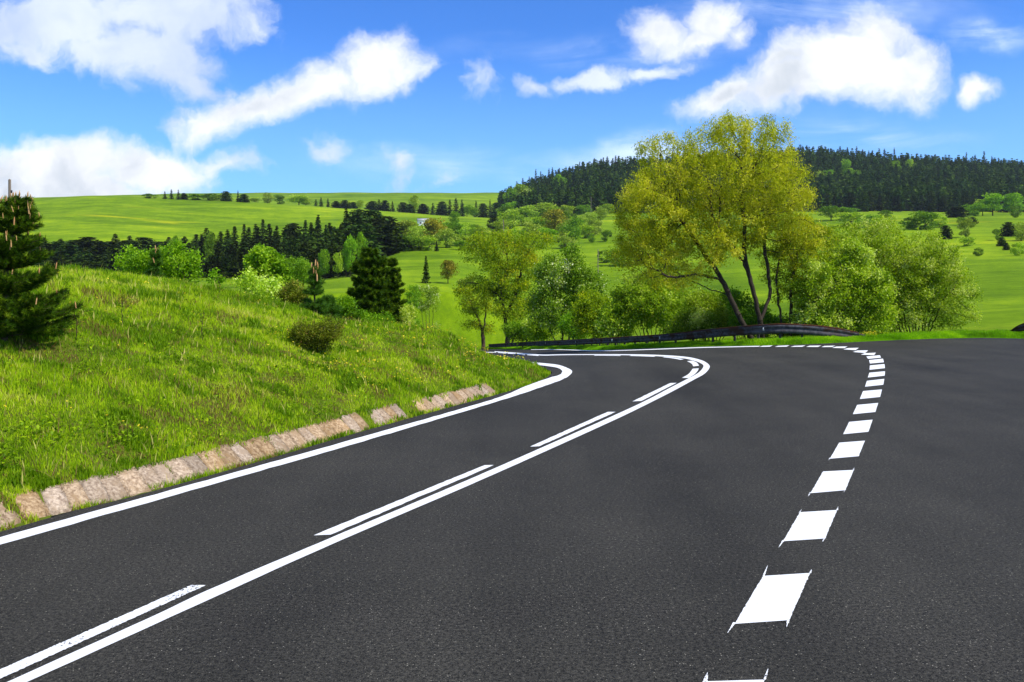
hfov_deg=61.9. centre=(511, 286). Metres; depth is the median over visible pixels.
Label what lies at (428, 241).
bush
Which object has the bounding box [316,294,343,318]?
bush
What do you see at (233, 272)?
spruce tree
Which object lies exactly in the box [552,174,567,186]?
broadleaf tree
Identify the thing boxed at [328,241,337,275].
spruce tree
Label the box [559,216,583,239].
bush
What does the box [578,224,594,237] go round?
bush
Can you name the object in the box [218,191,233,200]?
pine tree
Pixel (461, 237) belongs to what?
bush
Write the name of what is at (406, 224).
broadleaf tree
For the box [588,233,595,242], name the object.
bush
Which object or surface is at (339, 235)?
pine tree
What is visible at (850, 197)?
pine tree
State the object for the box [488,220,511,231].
bush
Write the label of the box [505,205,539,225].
broadleaf tree
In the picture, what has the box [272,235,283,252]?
spruce tree
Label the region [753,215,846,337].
multi stemmed tree
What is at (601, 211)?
broadleaf tree
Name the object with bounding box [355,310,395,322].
bush
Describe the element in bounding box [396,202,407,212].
pine tree
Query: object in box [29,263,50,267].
pine tree
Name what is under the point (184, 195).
pine tree
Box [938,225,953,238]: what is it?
pine tree
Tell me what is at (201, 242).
spruce tree
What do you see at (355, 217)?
pine tree
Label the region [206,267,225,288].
bush
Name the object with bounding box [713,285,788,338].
tall bush
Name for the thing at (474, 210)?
broadleaf tree
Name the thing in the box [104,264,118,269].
pine tree
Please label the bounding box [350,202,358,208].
pine tree
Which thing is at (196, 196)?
bush
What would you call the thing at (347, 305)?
bush
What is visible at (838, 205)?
spruce tree
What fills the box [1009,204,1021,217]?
bush
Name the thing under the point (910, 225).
bush
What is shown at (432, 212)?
spruce tree
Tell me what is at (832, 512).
road
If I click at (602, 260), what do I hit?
bush
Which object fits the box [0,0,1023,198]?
sky
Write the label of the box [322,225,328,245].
spruce tree
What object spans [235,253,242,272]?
spruce tree
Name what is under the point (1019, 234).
bush
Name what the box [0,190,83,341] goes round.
pine tree
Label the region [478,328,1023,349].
verge grass
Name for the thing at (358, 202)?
broadleaf tree
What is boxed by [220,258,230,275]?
spruce tree
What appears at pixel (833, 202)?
spruce tree
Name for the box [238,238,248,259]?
spruce tree
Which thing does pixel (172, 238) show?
broadleaf tree
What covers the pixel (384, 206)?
pine tree
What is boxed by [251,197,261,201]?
bush
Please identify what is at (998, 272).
ground
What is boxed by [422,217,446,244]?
broadleaf tree
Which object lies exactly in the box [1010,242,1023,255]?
bush
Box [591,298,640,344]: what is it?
tall bush
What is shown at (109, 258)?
pine tree
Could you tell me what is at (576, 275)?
blossoming tree
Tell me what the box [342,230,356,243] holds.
pine tree
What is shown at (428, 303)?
tree
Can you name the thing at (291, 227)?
pine tree
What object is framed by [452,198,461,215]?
spruce tree
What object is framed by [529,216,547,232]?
bush
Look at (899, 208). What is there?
spruce tree
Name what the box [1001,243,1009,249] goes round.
pine tree
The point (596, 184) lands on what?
forest
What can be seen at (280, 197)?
bush
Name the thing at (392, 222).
spruce tree
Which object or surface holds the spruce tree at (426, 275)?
on the ground at (998, 272)
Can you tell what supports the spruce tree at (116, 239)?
on the ground at (998, 272)
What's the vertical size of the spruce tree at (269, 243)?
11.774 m
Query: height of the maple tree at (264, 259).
6.143 m
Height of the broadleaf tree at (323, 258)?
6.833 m
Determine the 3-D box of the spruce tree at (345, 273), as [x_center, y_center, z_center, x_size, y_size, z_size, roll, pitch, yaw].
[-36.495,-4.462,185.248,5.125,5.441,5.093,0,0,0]
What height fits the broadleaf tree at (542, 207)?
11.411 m
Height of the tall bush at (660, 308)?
4.702 m
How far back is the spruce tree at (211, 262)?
200.70 m
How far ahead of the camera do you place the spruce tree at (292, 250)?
198.27 m
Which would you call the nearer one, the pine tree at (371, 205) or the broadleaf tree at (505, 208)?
the broadleaf tree at (505, 208)
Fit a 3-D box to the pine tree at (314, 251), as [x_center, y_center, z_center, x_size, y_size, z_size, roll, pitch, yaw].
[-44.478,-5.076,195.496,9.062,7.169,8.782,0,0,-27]
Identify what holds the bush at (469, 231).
on the ground at (998, 272)
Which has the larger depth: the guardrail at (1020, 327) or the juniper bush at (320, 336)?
the guardrail at (1020, 327)
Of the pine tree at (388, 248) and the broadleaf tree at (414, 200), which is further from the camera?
the broadleaf tree at (414, 200)
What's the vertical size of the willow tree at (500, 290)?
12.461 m
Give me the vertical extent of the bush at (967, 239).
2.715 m
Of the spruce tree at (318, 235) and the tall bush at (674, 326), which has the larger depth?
the spruce tree at (318, 235)
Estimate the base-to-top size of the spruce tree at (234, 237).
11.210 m
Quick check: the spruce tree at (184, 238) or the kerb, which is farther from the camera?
the spruce tree at (184, 238)
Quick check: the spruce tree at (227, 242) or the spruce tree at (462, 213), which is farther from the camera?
the spruce tree at (462, 213)
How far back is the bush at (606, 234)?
319.00 m
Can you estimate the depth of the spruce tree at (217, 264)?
182.78 m
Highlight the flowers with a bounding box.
[4,272,523,436]
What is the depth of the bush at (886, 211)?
388.49 m
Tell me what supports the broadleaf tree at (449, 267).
on the ground at (998, 272)
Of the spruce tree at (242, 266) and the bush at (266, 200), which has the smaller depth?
the spruce tree at (242, 266)
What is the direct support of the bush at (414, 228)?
on the ground at (998, 272)
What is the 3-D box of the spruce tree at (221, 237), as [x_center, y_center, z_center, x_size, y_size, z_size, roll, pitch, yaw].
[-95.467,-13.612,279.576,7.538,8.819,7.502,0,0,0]
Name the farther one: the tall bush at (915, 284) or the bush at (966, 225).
the bush at (966, 225)
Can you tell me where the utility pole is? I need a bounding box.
[8,179,11,198]
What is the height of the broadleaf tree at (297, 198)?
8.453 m
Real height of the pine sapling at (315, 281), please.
2.036 m
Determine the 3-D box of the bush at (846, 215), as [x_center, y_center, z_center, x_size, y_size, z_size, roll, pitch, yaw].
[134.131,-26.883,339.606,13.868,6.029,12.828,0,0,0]
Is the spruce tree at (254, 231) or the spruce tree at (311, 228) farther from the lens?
the spruce tree at (254, 231)
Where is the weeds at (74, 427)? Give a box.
[0,270,525,491]
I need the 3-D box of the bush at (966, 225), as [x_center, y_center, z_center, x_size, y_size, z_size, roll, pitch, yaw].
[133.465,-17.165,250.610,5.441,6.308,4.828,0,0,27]
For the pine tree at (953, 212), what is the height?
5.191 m
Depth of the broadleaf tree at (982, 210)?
438.60 m
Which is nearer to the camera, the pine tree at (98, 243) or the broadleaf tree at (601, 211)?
the pine tree at (98, 243)
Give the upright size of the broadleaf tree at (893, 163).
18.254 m
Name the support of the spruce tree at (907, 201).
on the ground at (998, 272)
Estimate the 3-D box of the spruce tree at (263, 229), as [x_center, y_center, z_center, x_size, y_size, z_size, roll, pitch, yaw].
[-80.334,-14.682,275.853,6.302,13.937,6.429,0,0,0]
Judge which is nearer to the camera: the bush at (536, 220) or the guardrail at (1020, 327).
the guardrail at (1020, 327)
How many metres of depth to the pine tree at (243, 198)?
554.49 m
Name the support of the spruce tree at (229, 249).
on the ground at (998, 272)
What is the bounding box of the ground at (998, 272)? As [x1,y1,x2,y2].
[0,192,1023,531]
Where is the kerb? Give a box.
[0,383,496,529]
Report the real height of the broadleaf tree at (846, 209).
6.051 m
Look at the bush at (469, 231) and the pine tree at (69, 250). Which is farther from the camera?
the bush at (469, 231)
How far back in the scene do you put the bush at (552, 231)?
313.19 m
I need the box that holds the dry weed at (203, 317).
[191,309,212,338]
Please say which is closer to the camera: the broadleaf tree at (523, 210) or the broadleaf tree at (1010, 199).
the broadleaf tree at (523, 210)
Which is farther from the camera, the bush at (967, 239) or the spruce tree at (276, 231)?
the spruce tree at (276, 231)
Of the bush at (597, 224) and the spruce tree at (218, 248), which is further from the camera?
the bush at (597, 224)
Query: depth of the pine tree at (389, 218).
279.45 m
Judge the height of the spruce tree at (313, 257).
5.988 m
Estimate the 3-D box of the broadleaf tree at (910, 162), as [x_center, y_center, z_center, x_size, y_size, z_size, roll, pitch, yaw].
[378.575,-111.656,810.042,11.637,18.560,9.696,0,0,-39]
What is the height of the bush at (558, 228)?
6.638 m
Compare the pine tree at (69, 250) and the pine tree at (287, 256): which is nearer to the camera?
the pine tree at (287, 256)
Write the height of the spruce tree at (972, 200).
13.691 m
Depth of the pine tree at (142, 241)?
273.13 m
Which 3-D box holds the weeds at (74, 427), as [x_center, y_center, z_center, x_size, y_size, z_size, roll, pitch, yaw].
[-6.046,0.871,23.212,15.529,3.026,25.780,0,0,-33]
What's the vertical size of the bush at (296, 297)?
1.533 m
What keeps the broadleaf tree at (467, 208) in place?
on the ground at (998, 272)
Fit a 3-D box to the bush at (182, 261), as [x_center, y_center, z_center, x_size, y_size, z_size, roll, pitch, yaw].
[-12.839,-0.585,30.977,3.474,2.510,2.257,0,0,0]
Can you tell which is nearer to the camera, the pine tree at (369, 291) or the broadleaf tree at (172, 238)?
the pine tree at (369, 291)
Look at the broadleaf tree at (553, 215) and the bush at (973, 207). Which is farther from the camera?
the bush at (973, 207)
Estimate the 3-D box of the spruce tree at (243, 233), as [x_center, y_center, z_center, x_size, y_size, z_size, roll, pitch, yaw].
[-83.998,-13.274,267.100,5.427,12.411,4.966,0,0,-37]
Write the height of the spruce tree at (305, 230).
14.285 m
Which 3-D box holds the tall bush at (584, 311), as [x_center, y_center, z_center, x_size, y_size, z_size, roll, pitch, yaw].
[5.668,1.966,54.079,4.338,3.975,3.881,0,0,0]
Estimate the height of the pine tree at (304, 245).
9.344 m
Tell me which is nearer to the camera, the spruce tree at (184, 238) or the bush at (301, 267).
the bush at (301, 267)
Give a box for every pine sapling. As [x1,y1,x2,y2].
[144,245,164,277]
[299,260,331,317]
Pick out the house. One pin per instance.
(420, 221)
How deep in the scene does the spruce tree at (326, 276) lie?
187.83 m
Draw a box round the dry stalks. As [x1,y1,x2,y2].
[0,267,517,482]
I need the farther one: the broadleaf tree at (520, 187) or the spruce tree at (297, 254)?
the broadleaf tree at (520, 187)
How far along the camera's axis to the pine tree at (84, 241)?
273.14 m
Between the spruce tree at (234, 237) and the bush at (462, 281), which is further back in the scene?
the spruce tree at (234, 237)
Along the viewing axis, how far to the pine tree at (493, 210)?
608.64 m
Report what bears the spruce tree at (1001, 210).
on the ground at (998, 272)
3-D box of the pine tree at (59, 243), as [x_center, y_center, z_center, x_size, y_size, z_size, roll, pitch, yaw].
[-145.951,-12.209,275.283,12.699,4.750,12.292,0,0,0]
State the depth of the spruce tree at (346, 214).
278.81 m
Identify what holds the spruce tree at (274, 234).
on the ground at (998, 272)
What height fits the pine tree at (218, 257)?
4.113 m
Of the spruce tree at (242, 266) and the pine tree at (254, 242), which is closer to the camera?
the spruce tree at (242, 266)
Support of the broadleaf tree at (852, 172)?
on the ground at (998, 272)
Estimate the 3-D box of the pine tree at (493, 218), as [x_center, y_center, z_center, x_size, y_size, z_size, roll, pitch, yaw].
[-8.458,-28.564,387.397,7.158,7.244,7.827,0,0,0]
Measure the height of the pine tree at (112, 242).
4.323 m
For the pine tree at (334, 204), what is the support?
on the ground at (998, 272)
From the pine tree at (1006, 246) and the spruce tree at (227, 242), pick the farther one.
the spruce tree at (227, 242)
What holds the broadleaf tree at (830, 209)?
on the ground at (998, 272)
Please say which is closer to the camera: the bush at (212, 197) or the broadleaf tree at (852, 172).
the bush at (212, 197)
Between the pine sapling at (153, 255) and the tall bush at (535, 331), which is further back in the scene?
the tall bush at (535, 331)
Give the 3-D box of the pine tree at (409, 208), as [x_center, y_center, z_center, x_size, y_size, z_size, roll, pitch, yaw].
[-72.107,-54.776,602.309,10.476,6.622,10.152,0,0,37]
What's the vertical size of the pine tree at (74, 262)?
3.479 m
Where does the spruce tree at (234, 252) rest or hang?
on the ground at (998, 272)
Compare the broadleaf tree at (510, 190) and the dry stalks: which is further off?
the broadleaf tree at (510, 190)
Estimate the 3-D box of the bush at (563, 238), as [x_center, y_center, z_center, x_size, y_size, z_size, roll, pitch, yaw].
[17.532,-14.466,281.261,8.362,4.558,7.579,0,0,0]
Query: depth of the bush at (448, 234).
257.63 m
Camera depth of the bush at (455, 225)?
319.11 m
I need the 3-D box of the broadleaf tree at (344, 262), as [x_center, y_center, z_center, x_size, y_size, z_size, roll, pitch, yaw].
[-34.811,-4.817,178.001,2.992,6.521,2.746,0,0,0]
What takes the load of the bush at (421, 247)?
on the ground at (998, 272)
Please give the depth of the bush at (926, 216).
286.29 m
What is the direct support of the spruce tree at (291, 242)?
on the ground at (998, 272)
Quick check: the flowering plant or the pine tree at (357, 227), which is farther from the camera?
the pine tree at (357, 227)
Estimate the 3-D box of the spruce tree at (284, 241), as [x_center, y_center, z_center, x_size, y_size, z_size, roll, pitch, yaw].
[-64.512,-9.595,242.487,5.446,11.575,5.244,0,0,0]
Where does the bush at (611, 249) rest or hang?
on the ground at (998, 272)
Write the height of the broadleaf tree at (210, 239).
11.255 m
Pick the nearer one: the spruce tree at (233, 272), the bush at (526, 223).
the spruce tree at (233, 272)
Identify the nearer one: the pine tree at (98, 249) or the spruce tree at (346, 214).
the pine tree at (98, 249)
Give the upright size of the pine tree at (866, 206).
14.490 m
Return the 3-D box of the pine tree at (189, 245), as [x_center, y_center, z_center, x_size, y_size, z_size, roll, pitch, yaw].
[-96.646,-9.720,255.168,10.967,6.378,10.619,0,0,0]
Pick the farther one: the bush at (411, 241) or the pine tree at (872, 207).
the pine tree at (872, 207)
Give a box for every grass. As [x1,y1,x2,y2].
[0,263,550,530]
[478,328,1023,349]
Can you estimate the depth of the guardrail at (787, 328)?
40.16 m
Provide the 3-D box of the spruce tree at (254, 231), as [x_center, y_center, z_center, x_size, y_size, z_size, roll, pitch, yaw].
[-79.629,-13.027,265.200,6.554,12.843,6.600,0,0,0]
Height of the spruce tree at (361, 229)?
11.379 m
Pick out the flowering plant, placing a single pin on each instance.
(871, 334)
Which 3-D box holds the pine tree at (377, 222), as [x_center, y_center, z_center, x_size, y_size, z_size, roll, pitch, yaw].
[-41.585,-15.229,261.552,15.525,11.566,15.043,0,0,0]
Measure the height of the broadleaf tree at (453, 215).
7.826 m
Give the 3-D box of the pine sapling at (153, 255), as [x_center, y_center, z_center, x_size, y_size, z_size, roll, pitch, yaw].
[-12.539,-0.482,29.968,1.036,1.958,0.951,0,0,26]
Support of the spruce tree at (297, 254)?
on the ground at (998, 272)
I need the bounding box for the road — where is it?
[0,338,1023,681]
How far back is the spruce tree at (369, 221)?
245.65 m
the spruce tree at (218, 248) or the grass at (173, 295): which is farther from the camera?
the spruce tree at (218, 248)
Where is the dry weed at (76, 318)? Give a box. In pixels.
[69,302,88,336]
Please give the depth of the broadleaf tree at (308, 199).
615.43 m
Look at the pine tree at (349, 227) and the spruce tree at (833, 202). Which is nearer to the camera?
the pine tree at (349, 227)
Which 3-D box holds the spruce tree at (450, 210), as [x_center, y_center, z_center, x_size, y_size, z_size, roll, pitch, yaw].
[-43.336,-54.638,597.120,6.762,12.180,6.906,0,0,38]
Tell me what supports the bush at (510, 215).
on the ground at (998, 272)
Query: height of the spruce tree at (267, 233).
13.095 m
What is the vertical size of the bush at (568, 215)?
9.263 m
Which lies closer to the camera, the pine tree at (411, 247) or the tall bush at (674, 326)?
the tall bush at (674, 326)
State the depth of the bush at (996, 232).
238.97 m
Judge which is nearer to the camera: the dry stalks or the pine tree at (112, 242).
the dry stalks
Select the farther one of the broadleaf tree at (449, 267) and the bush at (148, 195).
the bush at (148, 195)
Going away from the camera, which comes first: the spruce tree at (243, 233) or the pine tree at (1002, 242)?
the pine tree at (1002, 242)
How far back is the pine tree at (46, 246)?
252.84 m
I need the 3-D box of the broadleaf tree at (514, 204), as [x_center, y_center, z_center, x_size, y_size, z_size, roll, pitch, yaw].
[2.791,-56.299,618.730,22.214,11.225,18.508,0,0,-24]
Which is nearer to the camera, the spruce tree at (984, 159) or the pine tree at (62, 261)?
the pine tree at (62, 261)
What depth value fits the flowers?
17.71 m
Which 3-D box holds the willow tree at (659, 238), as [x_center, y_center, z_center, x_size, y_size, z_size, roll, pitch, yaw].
[9.556,-2.744,39.530,10.540,11.152,5.686,0,0,0]
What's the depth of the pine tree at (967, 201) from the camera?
564.96 m
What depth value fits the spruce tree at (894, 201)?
566.09 m
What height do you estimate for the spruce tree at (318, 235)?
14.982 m
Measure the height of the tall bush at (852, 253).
5.163 m
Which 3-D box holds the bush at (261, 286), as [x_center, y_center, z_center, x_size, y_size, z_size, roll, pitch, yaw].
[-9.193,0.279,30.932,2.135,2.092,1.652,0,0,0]
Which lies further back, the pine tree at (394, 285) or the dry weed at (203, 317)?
the pine tree at (394, 285)
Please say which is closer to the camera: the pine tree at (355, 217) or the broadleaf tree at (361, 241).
the broadleaf tree at (361, 241)
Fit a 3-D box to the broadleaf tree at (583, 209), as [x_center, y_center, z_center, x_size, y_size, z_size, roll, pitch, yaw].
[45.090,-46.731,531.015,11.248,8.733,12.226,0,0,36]
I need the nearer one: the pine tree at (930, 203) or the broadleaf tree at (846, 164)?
the pine tree at (930, 203)
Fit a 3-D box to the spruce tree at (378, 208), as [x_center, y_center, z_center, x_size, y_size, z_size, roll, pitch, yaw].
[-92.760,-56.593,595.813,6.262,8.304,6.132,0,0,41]
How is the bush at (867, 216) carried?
on the ground at (998, 272)
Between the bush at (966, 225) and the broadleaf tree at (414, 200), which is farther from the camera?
the broadleaf tree at (414, 200)
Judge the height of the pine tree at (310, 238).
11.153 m
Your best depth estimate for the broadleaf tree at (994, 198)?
432.93 m
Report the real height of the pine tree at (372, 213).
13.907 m
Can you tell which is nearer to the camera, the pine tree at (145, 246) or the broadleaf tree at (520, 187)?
the pine tree at (145, 246)
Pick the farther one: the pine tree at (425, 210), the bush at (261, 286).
the pine tree at (425, 210)
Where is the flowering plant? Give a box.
[862,331,877,337]
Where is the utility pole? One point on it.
(9, 187)
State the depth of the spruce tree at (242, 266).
189.21 m
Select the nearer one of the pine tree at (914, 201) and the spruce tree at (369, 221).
the spruce tree at (369, 221)
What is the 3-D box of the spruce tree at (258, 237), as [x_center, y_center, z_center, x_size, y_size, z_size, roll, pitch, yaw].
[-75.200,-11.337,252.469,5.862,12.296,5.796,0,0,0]
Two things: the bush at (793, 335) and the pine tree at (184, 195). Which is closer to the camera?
the bush at (793, 335)
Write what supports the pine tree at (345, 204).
on the ground at (998, 272)
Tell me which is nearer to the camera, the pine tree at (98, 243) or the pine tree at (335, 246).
the pine tree at (335, 246)
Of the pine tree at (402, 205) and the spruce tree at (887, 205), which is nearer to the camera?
the spruce tree at (887, 205)
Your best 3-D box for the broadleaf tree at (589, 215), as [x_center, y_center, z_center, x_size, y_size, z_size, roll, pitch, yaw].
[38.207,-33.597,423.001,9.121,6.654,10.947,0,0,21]
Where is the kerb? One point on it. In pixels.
(133, 481)
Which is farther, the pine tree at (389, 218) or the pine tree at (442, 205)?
the pine tree at (442, 205)
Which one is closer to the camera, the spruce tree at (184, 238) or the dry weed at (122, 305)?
the dry weed at (122, 305)
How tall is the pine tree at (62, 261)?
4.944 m
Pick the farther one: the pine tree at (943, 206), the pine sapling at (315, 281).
the pine tree at (943, 206)
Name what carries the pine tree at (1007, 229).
on the ground at (998, 272)
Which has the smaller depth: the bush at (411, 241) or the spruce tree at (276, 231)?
the bush at (411, 241)
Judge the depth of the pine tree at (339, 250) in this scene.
204.90 m
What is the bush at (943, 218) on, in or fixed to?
on the ground at (998, 272)
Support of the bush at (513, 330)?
on the ground at (998, 272)
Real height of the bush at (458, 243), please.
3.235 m
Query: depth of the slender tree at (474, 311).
91.77 m
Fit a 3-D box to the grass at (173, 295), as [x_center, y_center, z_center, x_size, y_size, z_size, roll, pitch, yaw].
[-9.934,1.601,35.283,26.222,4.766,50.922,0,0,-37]
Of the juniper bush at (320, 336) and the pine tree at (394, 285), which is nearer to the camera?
the juniper bush at (320, 336)
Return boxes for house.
[417,218,427,225]
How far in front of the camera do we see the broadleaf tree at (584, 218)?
412.52 m
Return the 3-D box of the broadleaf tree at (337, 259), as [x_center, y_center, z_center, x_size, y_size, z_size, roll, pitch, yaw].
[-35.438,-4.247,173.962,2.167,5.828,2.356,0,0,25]
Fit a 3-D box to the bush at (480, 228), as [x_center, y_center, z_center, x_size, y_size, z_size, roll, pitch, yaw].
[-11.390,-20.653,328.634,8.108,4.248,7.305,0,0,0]
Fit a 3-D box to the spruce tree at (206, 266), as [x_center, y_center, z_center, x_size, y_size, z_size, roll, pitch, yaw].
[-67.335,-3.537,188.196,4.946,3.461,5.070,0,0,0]
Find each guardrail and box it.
[488,323,864,347]
[1011,323,1023,331]
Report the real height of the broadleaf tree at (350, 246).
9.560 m
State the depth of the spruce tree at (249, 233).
275.48 m
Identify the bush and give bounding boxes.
[107,238,206,283]
[141,193,157,197]
[187,193,208,199]
[203,193,220,200]
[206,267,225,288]
[227,265,287,301]
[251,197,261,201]
[262,192,273,202]
[272,278,313,307]
[273,194,284,203]
[286,314,348,353]
[287,255,312,297]
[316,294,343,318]
[335,293,370,320]
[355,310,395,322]
[396,235,421,250]
[398,302,417,325]
[408,223,431,238]
[413,239,425,249]
[420,235,435,250]
[432,228,458,247]
[441,222,465,234]
[450,234,465,245]
[452,240,467,249]
[456,275,477,288]
[458,222,475,234]
[472,227,490,236]
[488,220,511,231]
[497,210,523,228]
[498,318,554,347]
[502,228,525,244]
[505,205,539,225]
[517,220,545,236]
[520,310,557,340]
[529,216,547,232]
[538,227,558,242]
[553,235,577,247]
[555,222,568,236]
[555,304,592,338]
[559,211,576,228]
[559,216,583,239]
[569,287,619,344]
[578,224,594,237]
[587,218,603,234]
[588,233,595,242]
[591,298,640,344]
[597,250,609,262]
[598,246,630,265]
[599,230,611,241]
[606,270,695,342]
[663,287,726,340]
[679,284,743,340]
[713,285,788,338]
[774,312,814,336]
[783,236,900,336]
[824,214,983,332]
[831,212,864,225]
[854,214,881,226]
[878,210,892,217]
[898,216,920,228]
[908,210,938,229]
[930,214,948,227]
[956,217,976,236]
[956,237,975,245]
[962,202,987,215]
[973,247,983,255]
[992,229,1000,239]
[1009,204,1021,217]
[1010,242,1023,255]
[1014,221,1023,240]
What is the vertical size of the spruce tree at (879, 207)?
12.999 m
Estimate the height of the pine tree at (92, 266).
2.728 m
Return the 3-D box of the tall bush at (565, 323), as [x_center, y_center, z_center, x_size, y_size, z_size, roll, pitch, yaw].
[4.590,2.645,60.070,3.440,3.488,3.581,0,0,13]
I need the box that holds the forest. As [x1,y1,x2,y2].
[497,144,1023,216]
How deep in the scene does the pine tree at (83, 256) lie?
241.96 m
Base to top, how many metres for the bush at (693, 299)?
3.340 m
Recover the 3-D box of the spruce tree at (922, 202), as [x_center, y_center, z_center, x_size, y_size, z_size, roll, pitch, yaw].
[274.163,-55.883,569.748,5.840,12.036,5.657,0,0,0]
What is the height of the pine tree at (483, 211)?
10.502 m
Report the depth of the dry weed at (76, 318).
13.38 m
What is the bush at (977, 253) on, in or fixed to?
on the ground at (998, 272)
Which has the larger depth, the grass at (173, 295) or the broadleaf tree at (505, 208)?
the broadleaf tree at (505, 208)
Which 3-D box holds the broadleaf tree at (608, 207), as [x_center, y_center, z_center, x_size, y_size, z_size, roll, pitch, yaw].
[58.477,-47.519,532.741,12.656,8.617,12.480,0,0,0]
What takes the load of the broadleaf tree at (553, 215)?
on the ground at (998, 272)
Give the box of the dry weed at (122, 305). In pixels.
[114,294,135,321]
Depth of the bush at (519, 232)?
285.20 m
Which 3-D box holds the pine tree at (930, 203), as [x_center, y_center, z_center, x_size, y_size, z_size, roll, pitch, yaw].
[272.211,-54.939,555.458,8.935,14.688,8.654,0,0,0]
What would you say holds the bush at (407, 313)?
on the ground at (998, 272)
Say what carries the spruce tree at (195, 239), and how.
on the ground at (998, 272)
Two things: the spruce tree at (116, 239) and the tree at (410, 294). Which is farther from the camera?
the spruce tree at (116, 239)
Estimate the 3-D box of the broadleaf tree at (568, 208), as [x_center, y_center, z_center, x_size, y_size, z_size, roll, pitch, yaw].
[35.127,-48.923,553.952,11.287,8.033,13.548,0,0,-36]
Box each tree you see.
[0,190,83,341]
[29,243,57,256]
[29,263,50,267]
[45,256,68,265]
[50,241,72,249]
[50,245,85,257]
[68,261,81,265]
[71,253,92,264]
[73,237,101,247]
[78,261,97,267]
[84,244,109,257]
[84,264,114,270]
[86,242,107,249]
[97,254,119,264]
[99,246,124,254]
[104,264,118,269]
[105,241,119,244]
[111,234,119,241]
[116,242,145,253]
[132,237,158,250]
[142,245,151,249]
[167,235,179,258]
[180,193,188,199]
[182,236,187,244]
[182,243,200,250]
[190,234,199,247]
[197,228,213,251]
[198,234,204,249]
[199,262,211,276]
[200,256,229,264]
[202,231,214,257]
[208,255,219,270]
[208,259,225,278]
[214,241,224,255]
[215,231,225,255]
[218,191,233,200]
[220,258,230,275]
[221,229,233,256]
[224,255,241,277]
[226,244,236,256]
[229,248,238,268]
[230,226,239,250]
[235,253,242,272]
[237,194,250,202]
[237,257,246,277]
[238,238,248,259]
[239,224,247,246]
[242,239,263,253]
[242,242,296,297]
[246,227,251,240]
[251,224,257,240]
[255,227,261,240]
[259,219,267,241]
[263,224,273,243]
[267,231,274,248]
[272,226,281,242]
[272,232,276,247]
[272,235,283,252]
[276,253,293,273]
[280,223,303,241]
[280,232,287,252]
[286,238,293,253]
[287,194,308,204]
[288,246,295,263]
[293,241,317,257]
[294,234,324,253]
[295,252,300,280]
[302,198,314,204]
[302,220,307,233]
[304,249,335,275]
[308,224,316,244]
[309,254,322,278]
[313,217,323,242]
[316,249,329,273]
[319,250,336,278]
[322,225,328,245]
[324,230,345,251]
[324,244,339,256]
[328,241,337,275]
[330,201,340,207]
[332,252,343,272]
[333,254,352,276]
[334,245,357,271]
[337,200,352,208]
[337,225,354,239]
[340,249,349,270]
[341,208,350,226]
[342,209,370,226]
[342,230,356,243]
[342,235,357,267]
[346,247,397,322]
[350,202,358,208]
[350,223,387,257]
[355,200,364,207]
[355,232,368,258]
[356,210,388,226]
[357,227,365,253]
[364,218,396,235]
[365,201,379,209]
[367,218,372,233]
[369,225,408,255]
[374,199,382,210]
[380,200,391,211]
[381,216,405,233]
[384,257,408,322]
[389,219,398,233]
[392,235,418,249]
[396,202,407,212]
[396,219,419,235]
[402,283,424,325]
[403,204,417,212]
[409,195,419,209]
[414,284,441,327]
[417,204,429,213]
[421,256,430,282]
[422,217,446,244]
[430,203,435,214]
[435,201,448,215]
[440,259,459,283]
[444,200,452,215]
[448,211,459,221]
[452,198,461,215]
[452,225,562,342]
[453,287,499,348]
[460,200,465,216]
[460,205,472,213]
[469,207,479,215]
[477,203,489,217]
[486,215,499,230]
[490,202,502,216]
[495,205,514,213]
[500,201,527,207]
[502,188,518,204]
[513,183,533,195]
[519,239,612,345]
[528,202,560,216]
[540,209,570,234]
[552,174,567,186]
[560,205,575,214]
[570,215,588,222]
[575,204,592,214]
[583,212,597,222]
[592,208,608,220]
[595,203,614,213]
[604,109,830,338]
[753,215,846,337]
[815,205,840,220]
[831,195,836,205]
[836,207,860,219]
[837,192,843,206]
[840,159,851,170]
[843,168,861,177]
[845,192,853,206]
[857,191,870,211]
[866,191,876,210]
[876,192,884,210]
[883,194,892,211]
[890,160,901,172]
[892,196,896,210]
[894,194,902,211]
[904,159,915,167]
[904,197,912,210]
[910,193,919,210]
[920,194,924,210]
[922,191,937,211]
[938,195,948,211]
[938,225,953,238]
[944,207,969,217]
[960,191,971,210]
[970,192,975,210]
[975,198,991,215]
[977,192,1003,215]
[982,151,986,164]
[995,193,1006,211]
[996,237,1005,245]
[999,222,1016,235]
[1001,193,1023,211]
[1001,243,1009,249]
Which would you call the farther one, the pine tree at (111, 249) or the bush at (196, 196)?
the bush at (196, 196)

